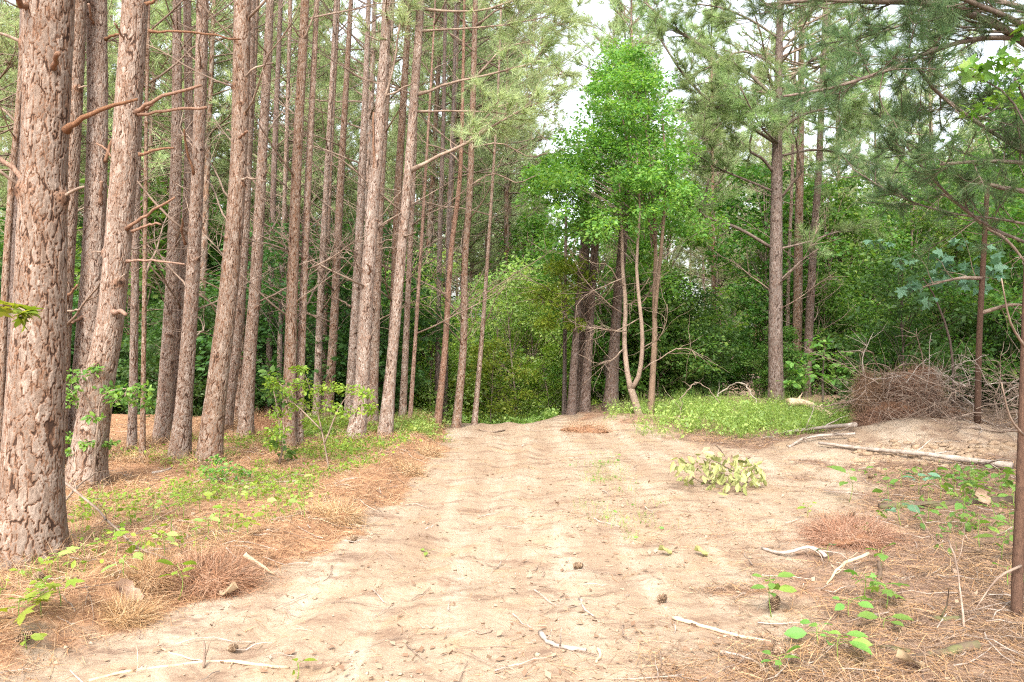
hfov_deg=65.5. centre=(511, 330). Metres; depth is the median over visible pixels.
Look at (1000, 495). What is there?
seedling
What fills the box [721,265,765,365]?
hardwood tree
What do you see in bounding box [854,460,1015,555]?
weeds
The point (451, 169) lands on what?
pine tree
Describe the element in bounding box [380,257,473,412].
shrub
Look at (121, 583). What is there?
fallen leaf
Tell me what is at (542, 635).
stick
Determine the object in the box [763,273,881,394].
sapling
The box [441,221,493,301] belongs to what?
pine tree
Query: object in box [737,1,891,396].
pine tree
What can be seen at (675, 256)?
pine tree
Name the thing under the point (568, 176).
hardwood tree
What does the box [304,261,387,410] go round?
shrub
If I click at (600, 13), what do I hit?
sky
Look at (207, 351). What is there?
shrub
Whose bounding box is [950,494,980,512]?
seedling
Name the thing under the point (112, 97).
pine tree
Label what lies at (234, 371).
pine tree
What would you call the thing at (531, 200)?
pine tree
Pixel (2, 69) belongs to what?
pine tree
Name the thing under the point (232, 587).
fallen leaf
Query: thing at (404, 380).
pine tree
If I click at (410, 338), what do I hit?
shrub
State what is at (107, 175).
pine tree
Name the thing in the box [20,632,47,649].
seedling
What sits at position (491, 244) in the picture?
pine tree
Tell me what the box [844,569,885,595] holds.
seedling
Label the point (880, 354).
shrub
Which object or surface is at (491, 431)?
fallen branch
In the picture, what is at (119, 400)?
shrub
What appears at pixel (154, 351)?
shrub
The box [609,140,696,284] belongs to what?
pine tree
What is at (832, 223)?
hardwood tree
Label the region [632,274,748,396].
sapling
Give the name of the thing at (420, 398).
shrub
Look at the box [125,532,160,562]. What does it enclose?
seedling
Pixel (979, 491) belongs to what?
fallen leaf
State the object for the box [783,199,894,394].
hardwood tree
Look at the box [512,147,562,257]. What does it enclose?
pine tree
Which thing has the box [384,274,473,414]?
shrub
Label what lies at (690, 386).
vine
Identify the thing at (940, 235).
sapling
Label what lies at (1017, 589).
dead snag
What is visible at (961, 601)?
stick
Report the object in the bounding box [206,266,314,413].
shrub
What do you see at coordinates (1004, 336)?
sapling
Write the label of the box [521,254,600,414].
sapling
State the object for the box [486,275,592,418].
shrub
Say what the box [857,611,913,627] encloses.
seedling
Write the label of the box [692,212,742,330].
pine tree
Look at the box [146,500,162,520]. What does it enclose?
seedling
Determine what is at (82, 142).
pine tree
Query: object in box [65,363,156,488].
sapling
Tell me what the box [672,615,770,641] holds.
stick
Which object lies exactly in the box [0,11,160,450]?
pine tree
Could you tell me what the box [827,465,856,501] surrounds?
seedling
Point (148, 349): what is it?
shrub
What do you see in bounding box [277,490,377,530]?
straw clump
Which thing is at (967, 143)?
pine tree
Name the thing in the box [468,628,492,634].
stick
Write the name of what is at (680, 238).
pine tree
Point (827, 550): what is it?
seedling
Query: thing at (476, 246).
pine tree
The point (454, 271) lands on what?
pine tree
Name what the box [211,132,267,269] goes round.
pine tree
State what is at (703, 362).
shrub
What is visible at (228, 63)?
pine tree
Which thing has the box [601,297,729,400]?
bush
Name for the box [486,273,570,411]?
shrub
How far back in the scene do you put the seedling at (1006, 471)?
7.56 m
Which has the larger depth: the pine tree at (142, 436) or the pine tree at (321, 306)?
the pine tree at (321, 306)
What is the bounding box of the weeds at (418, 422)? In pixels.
[269,405,454,442]
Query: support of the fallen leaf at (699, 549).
on the dirt track
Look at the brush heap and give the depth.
11.06 m
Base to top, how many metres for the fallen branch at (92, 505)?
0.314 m
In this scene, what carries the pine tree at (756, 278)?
on the forest floor
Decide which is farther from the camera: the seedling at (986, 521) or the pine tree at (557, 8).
the pine tree at (557, 8)
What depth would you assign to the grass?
7.26 m
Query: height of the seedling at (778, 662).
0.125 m
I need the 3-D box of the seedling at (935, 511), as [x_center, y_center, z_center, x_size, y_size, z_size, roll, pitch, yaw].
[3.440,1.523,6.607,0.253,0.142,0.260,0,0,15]
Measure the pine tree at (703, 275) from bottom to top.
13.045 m
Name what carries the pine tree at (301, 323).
on the forest floor
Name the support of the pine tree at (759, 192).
on the forest floor
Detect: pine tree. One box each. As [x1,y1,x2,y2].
[0,0,19,230]
[0,0,86,257]
[0,0,119,224]
[0,0,137,570]
[0,0,160,376]
[0,0,183,279]
[0,1,86,232]
[0,2,19,262]
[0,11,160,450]
[0,48,11,234]
[0,65,10,266]
[0,88,86,230]
[5,6,153,245]
[65,0,196,467]
[65,0,240,489]
[68,0,118,450]
[74,3,167,281]
[75,0,258,413]
[77,0,281,449]
[77,79,163,242]
[78,0,232,279]
[78,0,241,421]
[80,0,231,412]
[81,0,286,462]
[83,0,207,460]
[83,0,284,297]
[108,0,321,309]
[109,0,232,443]
[109,0,327,465]
[139,0,287,429]
[141,0,319,421]
[141,67,213,284]
[153,1,279,284]
[166,0,361,439]
[166,116,227,225]
[200,0,396,416]
[202,0,441,449]
[208,0,315,271]
[210,0,353,413]
[210,0,359,344]
[211,0,358,253]
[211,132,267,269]
[211,142,278,274]
[226,0,375,268]
[227,0,335,416]
[243,0,454,441]
[249,0,396,447]
[251,39,358,308]
[252,0,380,408]
[253,43,355,274]
[254,0,436,417]
[255,0,591,438]
[256,0,486,231]
[263,124,334,273]
[264,53,361,296]
[298,59,390,285]
[299,0,400,416]
[300,3,443,413]
[312,17,437,249]
[313,130,356,318]
[320,0,566,310]
[330,0,452,425]
[332,123,419,256]
[336,0,524,303]
[342,0,495,428]
[342,101,420,263]
[351,104,460,257]
[354,0,503,416]
[357,0,509,304]
[374,0,595,427]
[383,0,506,292]
[384,0,510,321]
[384,0,517,418]
[385,5,554,424]
[389,0,490,410]
[395,1,510,422]
[413,64,524,303]
[415,38,530,312]
[418,153,503,305]
[431,1,599,377]
[433,208,517,290]
[436,0,571,391]
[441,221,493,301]
[444,17,560,329]
[444,30,552,316]
[453,143,529,275]
[455,27,570,280]
[492,194,567,340]
[492,207,535,280]
[507,0,570,414]
[507,2,652,411]
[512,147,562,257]
[516,6,661,411]
[534,32,661,414]
[543,46,616,409]
[551,1,703,227]
[562,0,708,310]
[579,50,692,395]
[606,144,670,394]
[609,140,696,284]
[617,0,924,404]
[645,0,784,384]
[657,213,699,305]
[659,69,761,326]
[662,146,757,381]
[668,76,763,326]
[668,129,743,329]
[673,57,767,394]
[684,183,749,307]
[688,155,759,352]
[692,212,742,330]
[712,1,870,395]
[721,0,1023,272]
[722,186,790,395]
[723,112,794,335]
[723,184,762,394]
[725,71,853,312]
[726,27,824,334]
[731,1,853,392]
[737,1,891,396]
[753,134,808,345]
[782,12,912,390]
[806,101,879,386]
[832,67,918,304]
[832,187,873,265]
[845,0,1018,225]
[853,147,929,286]
[859,90,927,305]
[894,118,947,263]
[937,109,993,247]
[966,13,1023,177]
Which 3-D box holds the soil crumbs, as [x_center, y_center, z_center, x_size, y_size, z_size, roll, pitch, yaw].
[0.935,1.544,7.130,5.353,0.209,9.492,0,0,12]
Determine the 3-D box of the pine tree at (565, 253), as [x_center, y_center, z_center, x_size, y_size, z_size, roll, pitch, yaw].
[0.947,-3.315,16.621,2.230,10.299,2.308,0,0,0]
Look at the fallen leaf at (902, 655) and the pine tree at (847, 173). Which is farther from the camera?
the pine tree at (847, 173)
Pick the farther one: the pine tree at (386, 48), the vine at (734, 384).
the vine at (734, 384)
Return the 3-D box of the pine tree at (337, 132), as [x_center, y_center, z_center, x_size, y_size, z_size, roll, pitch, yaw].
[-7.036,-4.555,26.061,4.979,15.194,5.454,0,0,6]
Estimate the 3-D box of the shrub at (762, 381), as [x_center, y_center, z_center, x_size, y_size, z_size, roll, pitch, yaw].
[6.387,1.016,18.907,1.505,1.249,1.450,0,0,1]
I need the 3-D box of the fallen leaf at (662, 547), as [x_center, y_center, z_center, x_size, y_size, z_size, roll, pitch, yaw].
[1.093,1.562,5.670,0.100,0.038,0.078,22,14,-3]
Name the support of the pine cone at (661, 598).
on the dirt track
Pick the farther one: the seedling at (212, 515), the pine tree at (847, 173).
the pine tree at (847, 173)
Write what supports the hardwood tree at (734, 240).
on the forest floor
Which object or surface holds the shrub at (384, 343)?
on the forest floor
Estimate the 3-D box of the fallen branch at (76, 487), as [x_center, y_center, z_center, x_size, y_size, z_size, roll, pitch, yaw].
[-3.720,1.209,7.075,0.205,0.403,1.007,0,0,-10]
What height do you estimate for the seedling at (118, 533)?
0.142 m
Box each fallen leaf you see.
[115,578,143,603]
[219,582,237,595]
[658,545,671,553]
[694,545,708,555]
[895,648,924,667]
[975,487,990,505]
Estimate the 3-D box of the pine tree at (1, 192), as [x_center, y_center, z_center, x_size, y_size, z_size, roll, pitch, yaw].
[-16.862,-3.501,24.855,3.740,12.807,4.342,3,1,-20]
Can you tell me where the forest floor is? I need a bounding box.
[0,340,1023,681]
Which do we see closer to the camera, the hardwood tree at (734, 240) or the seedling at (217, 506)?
the seedling at (217, 506)
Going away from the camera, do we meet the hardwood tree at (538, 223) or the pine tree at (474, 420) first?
the pine tree at (474, 420)
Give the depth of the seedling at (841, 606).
4.42 m
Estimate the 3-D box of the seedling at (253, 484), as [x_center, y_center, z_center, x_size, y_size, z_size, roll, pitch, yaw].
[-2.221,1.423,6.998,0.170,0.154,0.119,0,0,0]
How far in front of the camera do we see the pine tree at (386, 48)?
10.74 m
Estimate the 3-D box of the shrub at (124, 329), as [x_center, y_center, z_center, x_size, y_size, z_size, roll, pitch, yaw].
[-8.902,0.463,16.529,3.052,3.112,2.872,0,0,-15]
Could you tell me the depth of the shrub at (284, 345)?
17.74 m
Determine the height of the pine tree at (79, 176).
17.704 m
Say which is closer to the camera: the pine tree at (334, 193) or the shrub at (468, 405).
the shrub at (468, 405)
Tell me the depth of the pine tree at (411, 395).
12.58 m
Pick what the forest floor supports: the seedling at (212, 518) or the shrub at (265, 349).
the shrub at (265, 349)
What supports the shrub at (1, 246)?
on the forest floor
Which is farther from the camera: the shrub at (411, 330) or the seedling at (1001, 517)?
the shrub at (411, 330)
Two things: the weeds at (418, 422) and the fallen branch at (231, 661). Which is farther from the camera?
the weeds at (418, 422)
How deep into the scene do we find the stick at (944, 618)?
4.25 m
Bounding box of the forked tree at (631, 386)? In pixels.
[532,153,727,413]
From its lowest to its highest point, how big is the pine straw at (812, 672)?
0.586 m
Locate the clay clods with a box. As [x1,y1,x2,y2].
[848,437,1014,471]
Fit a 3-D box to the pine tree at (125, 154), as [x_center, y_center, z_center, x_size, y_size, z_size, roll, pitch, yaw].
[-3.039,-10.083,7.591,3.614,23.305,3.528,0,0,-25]
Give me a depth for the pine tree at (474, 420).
13.57 m
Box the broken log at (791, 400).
[786,394,831,415]
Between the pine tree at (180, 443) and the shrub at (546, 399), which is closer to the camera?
the pine tree at (180, 443)
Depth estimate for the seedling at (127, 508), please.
5.98 m
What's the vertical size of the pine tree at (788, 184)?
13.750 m
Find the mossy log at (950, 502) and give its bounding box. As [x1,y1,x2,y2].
[878,495,1014,509]
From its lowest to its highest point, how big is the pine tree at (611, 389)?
9.680 m
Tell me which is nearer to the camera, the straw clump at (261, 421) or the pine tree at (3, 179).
the straw clump at (261, 421)
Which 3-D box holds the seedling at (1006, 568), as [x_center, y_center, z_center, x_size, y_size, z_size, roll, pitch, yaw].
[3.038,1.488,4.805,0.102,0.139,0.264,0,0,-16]
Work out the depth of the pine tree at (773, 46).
32.50 m
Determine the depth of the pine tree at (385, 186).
32.12 m
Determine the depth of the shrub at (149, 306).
23.06 m
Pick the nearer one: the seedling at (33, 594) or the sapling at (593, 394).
the seedling at (33, 594)
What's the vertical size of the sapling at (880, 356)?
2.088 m
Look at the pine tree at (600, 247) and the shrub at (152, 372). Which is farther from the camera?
the pine tree at (600, 247)
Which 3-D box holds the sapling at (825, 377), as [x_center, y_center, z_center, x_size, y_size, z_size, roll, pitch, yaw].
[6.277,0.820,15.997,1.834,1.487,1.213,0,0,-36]
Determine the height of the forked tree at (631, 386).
4.822 m
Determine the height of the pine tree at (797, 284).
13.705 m
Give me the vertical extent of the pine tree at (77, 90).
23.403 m
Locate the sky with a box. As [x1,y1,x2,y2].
[2,0,1023,327]
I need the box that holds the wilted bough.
[670,444,766,495]
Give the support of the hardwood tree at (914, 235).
on the forest floor
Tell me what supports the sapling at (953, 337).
on the forest floor
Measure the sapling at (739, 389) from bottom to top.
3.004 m
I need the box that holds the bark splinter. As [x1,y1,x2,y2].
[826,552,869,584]
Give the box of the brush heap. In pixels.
[793,323,1019,443]
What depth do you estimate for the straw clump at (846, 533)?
5.98 m
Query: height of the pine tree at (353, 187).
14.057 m
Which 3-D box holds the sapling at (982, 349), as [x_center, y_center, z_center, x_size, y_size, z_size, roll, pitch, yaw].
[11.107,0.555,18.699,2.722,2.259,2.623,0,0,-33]
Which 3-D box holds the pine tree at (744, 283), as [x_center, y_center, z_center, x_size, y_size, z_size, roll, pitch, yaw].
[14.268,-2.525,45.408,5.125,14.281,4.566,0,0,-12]
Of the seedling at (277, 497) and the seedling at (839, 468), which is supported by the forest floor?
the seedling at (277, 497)
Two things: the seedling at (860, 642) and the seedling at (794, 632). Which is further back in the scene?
the seedling at (794, 632)
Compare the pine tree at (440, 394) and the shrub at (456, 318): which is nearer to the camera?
the pine tree at (440, 394)
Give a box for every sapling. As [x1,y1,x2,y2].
[0,300,43,332]
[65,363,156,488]
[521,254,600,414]
[526,175,698,401]
[554,300,644,402]
[558,222,679,397]
[567,317,628,404]
[592,300,702,396]
[593,263,706,397]
[606,173,749,392]
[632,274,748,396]
[689,307,754,395]
[694,357,746,394]
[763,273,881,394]
[782,335,855,404]
[802,296,916,390]
[826,244,998,412]
[837,314,956,382]
[858,298,960,375]
[861,237,1017,407]
[865,188,1022,399]
[888,299,995,398]
[908,256,1018,398]
[910,64,1023,392]
[931,317,1012,398]
[934,299,1021,409]
[951,24,1023,123]
[956,150,1023,367]
[972,274,1022,391]
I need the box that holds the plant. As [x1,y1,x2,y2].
[197,454,251,484]
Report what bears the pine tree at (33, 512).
on the forest floor
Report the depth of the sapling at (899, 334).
19.75 m
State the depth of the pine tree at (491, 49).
32.80 m
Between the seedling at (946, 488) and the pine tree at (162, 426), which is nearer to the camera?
the seedling at (946, 488)
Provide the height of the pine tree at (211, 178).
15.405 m
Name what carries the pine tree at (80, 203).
on the forest floor
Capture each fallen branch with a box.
[65,481,213,559]
[66,444,122,500]
[479,429,505,431]
[780,405,857,433]
[787,425,855,447]
[818,437,1013,471]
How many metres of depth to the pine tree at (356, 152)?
32.73 m
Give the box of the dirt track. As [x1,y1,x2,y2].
[0,412,897,681]
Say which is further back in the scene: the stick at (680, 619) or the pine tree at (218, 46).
the pine tree at (218, 46)
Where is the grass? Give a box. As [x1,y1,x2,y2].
[569,448,678,539]
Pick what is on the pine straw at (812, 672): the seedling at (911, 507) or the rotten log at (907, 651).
the rotten log at (907, 651)
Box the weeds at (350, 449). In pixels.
[0,417,421,593]
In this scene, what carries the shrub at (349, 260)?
on the forest floor
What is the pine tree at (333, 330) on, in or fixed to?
on the forest floor
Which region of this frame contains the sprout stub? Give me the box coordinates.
[202,639,211,667]
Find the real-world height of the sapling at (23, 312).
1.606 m
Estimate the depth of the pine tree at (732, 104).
16.11 m
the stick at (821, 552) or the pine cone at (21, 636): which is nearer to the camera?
the pine cone at (21, 636)
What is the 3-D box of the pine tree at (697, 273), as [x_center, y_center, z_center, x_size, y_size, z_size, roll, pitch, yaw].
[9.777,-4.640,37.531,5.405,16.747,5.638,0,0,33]
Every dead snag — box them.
[916,168,1023,423]
[936,266,1023,644]
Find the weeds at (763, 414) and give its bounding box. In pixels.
[591,383,855,439]
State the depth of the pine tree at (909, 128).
28.22 m
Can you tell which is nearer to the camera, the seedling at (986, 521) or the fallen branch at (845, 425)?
the seedling at (986, 521)
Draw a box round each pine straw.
[0,408,447,592]
[0,414,463,681]
[606,416,1023,681]
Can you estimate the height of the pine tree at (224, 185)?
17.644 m
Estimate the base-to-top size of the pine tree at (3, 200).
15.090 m
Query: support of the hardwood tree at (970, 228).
on the forest floor
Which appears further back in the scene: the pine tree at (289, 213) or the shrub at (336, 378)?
the pine tree at (289, 213)
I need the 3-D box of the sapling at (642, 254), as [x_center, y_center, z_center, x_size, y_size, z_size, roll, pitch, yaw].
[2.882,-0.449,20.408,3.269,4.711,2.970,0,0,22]
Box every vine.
[665,381,719,416]
[709,382,757,401]
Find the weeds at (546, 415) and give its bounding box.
[462,406,561,423]
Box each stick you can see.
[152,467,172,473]
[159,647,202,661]
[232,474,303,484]
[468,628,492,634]
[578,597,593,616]
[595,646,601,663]
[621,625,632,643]
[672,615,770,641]
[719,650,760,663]
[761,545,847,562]
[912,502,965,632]
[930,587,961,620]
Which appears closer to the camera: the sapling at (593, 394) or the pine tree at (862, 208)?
the sapling at (593, 394)
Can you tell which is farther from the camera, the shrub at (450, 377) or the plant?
the shrub at (450, 377)
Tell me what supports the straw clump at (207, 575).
on the forest floor
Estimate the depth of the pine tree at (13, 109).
22.26 m
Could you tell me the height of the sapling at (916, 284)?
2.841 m
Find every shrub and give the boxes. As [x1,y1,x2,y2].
[0,206,121,413]
[0,217,81,303]
[0,242,3,299]
[69,170,215,414]
[69,295,78,387]
[69,339,140,412]
[71,281,156,412]
[71,304,158,413]
[71,325,128,406]
[74,239,250,413]
[113,308,206,413]
[114,191,313,413]
[116,292,245,417]
[117,302,215,414]
[122,316,212,414]
[125,280,216,409]
[139,247,165,290]
[146,280,265,414]
[149,280,274,415]
[195,217,384,415]
[195,275,309,408]
[201,311,311,413]
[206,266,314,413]
[254,275,316,415]
[255,299,345,412]
[257,311,347,412]
[257,365,299,463]
[262,365,378,468]
[277,215,460,413]
[296,321,396,411]
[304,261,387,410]
[305,306,416,407]
[307,239,391,322]
[310,269,435,411]
[321,313,427,410]
[328,248,459,347]
[344,248,469,408]
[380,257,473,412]
[380,337,455,416]
[382,270,434,406]
[384,245,489,417]
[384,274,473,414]
[396,293,486,420]
[398,347,486,422]
[414,321,497,419]
[448,336,540,422]
[451,251,558,416]
[451,261,570,421]
[451,283,529,413]
[467,331,554,415]
[476,322,569,412]
[479,284,561,393]
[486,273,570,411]
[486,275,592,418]
[505,343,592,417]
[509,300,591,399]
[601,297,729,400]
[635,324,700,394]
[676,329,726,394]
[687,337,739,394]
[740,325,814,395]
[740,345,805,397]
[752,347,810,397]
[813,333,865,393]
[852,333,891,376]
[876,354,926,372]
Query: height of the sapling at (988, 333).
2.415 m
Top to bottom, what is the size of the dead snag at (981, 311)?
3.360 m
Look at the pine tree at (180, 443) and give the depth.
9.08 m
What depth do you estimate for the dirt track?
5.15 m
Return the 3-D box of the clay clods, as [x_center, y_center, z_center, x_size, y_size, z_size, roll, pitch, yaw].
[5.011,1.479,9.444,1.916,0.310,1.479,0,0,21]
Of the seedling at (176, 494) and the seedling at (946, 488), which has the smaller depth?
the seedling at (176, 494)
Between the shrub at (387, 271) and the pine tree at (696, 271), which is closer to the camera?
the shrub at (387, 271)
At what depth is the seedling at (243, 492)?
6.64 m
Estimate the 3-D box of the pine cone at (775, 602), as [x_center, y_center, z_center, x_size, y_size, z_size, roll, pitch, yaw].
[1.520,1.579,4.615,0.074,0.101,0.074,11,23,0]
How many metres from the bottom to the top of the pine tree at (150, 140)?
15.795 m
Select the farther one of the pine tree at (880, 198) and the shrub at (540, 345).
the pine tree at (880, 198)
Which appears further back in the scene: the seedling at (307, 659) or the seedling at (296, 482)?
the seedling at (296, 482)
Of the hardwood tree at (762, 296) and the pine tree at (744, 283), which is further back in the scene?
the pine tree at (744, 283)
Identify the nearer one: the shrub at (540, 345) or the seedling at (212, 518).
the seedling at (212, 518)
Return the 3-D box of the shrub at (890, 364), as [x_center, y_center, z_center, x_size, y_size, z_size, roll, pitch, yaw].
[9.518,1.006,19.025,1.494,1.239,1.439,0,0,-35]
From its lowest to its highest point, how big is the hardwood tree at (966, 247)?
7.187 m
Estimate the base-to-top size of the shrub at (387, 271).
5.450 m
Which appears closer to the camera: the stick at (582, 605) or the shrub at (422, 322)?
the stick at (582, 605)
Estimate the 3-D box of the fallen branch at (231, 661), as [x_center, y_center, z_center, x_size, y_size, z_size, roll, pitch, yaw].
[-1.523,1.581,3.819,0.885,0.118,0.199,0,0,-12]
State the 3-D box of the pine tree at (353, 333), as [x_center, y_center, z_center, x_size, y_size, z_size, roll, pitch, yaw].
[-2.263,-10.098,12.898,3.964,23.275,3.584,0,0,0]
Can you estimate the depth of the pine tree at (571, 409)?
15.34 m
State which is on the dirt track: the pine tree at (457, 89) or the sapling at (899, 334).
the pine tree at (457, 89)
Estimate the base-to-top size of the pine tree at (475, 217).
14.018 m
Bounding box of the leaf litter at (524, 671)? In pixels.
[4,421,1022,681]
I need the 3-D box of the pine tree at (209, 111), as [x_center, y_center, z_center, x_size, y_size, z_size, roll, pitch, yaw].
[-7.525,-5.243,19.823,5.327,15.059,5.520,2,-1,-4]
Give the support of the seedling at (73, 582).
on the forest floor
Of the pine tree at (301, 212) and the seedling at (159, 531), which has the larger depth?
the pine tree at (301, 212)
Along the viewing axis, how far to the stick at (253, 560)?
5.15 m
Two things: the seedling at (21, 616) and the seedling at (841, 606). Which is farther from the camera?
the seedling at (841, 606)
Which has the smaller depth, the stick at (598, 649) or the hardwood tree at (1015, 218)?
the stick at (598, 649)
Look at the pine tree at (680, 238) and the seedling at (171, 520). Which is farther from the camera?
the pine tree at (680, 238)
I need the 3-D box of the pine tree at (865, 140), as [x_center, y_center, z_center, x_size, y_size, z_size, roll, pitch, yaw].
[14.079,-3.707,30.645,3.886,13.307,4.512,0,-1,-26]
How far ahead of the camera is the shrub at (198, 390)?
14.13 m
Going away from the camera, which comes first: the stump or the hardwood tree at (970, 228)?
the stump
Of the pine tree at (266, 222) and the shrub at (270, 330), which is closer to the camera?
the shrub at (270, 330)
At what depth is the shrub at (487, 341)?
21.63 m
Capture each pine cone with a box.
[14,630,34,643]
[32,571,43,580]
[227,644,238,652]
[348,535,357,542]
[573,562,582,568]
[656,593,666,602]
[767,595,780,609]
[772,641,785,655]
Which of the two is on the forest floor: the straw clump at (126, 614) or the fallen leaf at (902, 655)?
the straw clump at (126, 614)
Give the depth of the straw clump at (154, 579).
4.74 m
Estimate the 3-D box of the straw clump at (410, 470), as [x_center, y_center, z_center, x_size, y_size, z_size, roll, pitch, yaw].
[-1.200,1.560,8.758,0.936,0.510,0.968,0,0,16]
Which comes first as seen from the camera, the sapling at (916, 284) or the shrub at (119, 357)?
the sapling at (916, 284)
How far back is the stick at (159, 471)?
8.44 m
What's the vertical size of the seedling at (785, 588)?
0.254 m
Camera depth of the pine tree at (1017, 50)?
26.26 m
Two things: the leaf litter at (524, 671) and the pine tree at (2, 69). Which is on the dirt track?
the leaf litter at (524, 671)
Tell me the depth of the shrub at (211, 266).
23.25 m
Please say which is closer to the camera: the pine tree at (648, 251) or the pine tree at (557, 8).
the pine tree at (557, 8)
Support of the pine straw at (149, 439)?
on the forest floor
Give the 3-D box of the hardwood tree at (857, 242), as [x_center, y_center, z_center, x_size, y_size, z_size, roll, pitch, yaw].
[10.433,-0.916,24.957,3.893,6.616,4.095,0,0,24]
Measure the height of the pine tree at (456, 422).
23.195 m
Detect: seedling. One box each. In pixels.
[0,597,53,625]
[16,581,62,617]
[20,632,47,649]
[36,578,84,605]
[40,546,79,573]
[86,530,129,551]
[101,552,143,576]
[104,528,128,558]
[117,504,141,524]
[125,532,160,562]
[143,523,167,541]
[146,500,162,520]
[152,531,177,556]
[156,559,196,601]
[167,514,177,530]
[170,493,190,517]
[191,491,213,512]
[192,517,219,534]
[209,508,228,524]
[213,502,237,513]
[226,485,248,506]
[234,512,263,534]
[248,483,267,499]
[255,497,276,517]
[267,487,289,504]
[288,492,313,517]
[292,658,316,678]
[294,474,311,499]
[750,571,796,616]
[761,645,800,670]
[784,619,840,644]
[797,502,816,517]
[815,543,835,561]
[820,630,871,660]
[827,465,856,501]
[832,596,873,615]
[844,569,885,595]
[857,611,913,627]
[865,582,908,608]
[866,542,895,564]
[872,481,894,502]
[882,499,919,524]
[889,469,909,486]
[903,472,940,494]
[913,505,943,521]
[922,474,954,497]
[937,465,964,481]
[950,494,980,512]
[958,474,988,497]
[968,517,1009,546]
[974,526,1012,561]
[979,493,1008,520]
[984,464,1015,486]
[992,562,1010,584]
[996,483,1014,506]
[996,515,1013,531]
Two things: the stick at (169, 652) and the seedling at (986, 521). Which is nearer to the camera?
the stick at (169, 652)
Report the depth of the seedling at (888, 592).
4.56 m
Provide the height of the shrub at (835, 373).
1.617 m
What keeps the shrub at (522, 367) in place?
on the forest floor
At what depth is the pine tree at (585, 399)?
15.53 m
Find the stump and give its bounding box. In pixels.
[876,561,882,580]
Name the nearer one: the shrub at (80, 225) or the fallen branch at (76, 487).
the fallen branch at (76, 487)
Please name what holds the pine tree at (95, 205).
on the forest floor
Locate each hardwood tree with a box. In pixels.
[458,211,595,404]
[470,250,502,330]
[510,34,729,413]
[699,160,854,395]
[720,213,819,388]
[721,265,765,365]
[721,276,758,384]
[732,183,880,394]
[753,171,918,394]
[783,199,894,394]
[791,198,905,373]
[830,149,1006,357]
[846,204,928,351]
[890,155,1021,344]
[906,166,1022,283]
[908,147,1023,291]
[949,170,1023,393]
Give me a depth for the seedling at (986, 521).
5.74 m
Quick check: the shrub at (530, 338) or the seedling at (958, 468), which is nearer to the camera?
the seedling at (958, 468)
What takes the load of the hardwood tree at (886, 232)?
on the forest floor
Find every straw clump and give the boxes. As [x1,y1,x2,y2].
[72,582,199,638]
[105,542,188,599]
[114,533,332,625]
[193,406,280,432]
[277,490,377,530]
[373,452,430,476]
[413,437,455,457]
[547,417,630,433]
[743,502,975,565]
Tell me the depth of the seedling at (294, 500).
6.18 m
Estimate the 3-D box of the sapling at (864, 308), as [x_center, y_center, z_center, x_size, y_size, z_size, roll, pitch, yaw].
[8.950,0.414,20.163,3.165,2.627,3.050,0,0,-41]
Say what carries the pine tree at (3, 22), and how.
on the forest floor
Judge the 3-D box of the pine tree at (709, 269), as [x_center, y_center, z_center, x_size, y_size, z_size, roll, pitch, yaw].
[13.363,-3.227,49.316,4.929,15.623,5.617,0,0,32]
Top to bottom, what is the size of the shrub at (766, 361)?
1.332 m
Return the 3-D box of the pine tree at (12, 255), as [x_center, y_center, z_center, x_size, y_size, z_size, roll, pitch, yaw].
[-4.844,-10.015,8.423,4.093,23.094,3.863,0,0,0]
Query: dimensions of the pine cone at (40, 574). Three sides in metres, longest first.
0.086 x 0.063 x 0.063 m
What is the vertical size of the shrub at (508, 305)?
4.040 m
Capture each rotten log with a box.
[848,642,910,653]
[909,640,981,662]
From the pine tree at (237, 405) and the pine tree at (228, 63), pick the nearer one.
the pine tree at (237, 405)
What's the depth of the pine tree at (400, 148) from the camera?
13.05 m
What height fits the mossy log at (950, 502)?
0.159 m
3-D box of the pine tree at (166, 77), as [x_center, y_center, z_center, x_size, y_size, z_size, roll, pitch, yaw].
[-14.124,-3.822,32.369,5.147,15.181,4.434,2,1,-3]
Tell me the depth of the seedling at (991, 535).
5.35 m
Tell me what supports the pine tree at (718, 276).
on the forest floor
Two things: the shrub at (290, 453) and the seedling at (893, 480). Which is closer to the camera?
the seedling at (893, 480)
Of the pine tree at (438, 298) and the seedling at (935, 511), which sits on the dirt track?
the pine tree at (438, 298)
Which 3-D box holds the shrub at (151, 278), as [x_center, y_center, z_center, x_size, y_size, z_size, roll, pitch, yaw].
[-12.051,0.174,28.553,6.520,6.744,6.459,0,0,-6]
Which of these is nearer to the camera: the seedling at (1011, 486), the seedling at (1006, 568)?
the seedling at (1006, 568)
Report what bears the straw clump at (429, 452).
on the forest floor
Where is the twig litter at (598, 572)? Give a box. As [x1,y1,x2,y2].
[0,416,1023,681]
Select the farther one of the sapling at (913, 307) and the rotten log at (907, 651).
the sapling at (913, 307)
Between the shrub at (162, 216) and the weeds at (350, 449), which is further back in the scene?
the shrub at (162, 216)
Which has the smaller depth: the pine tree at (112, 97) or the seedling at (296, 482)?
the seedling at (296, 482)
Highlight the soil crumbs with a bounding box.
[2,439,896,681]

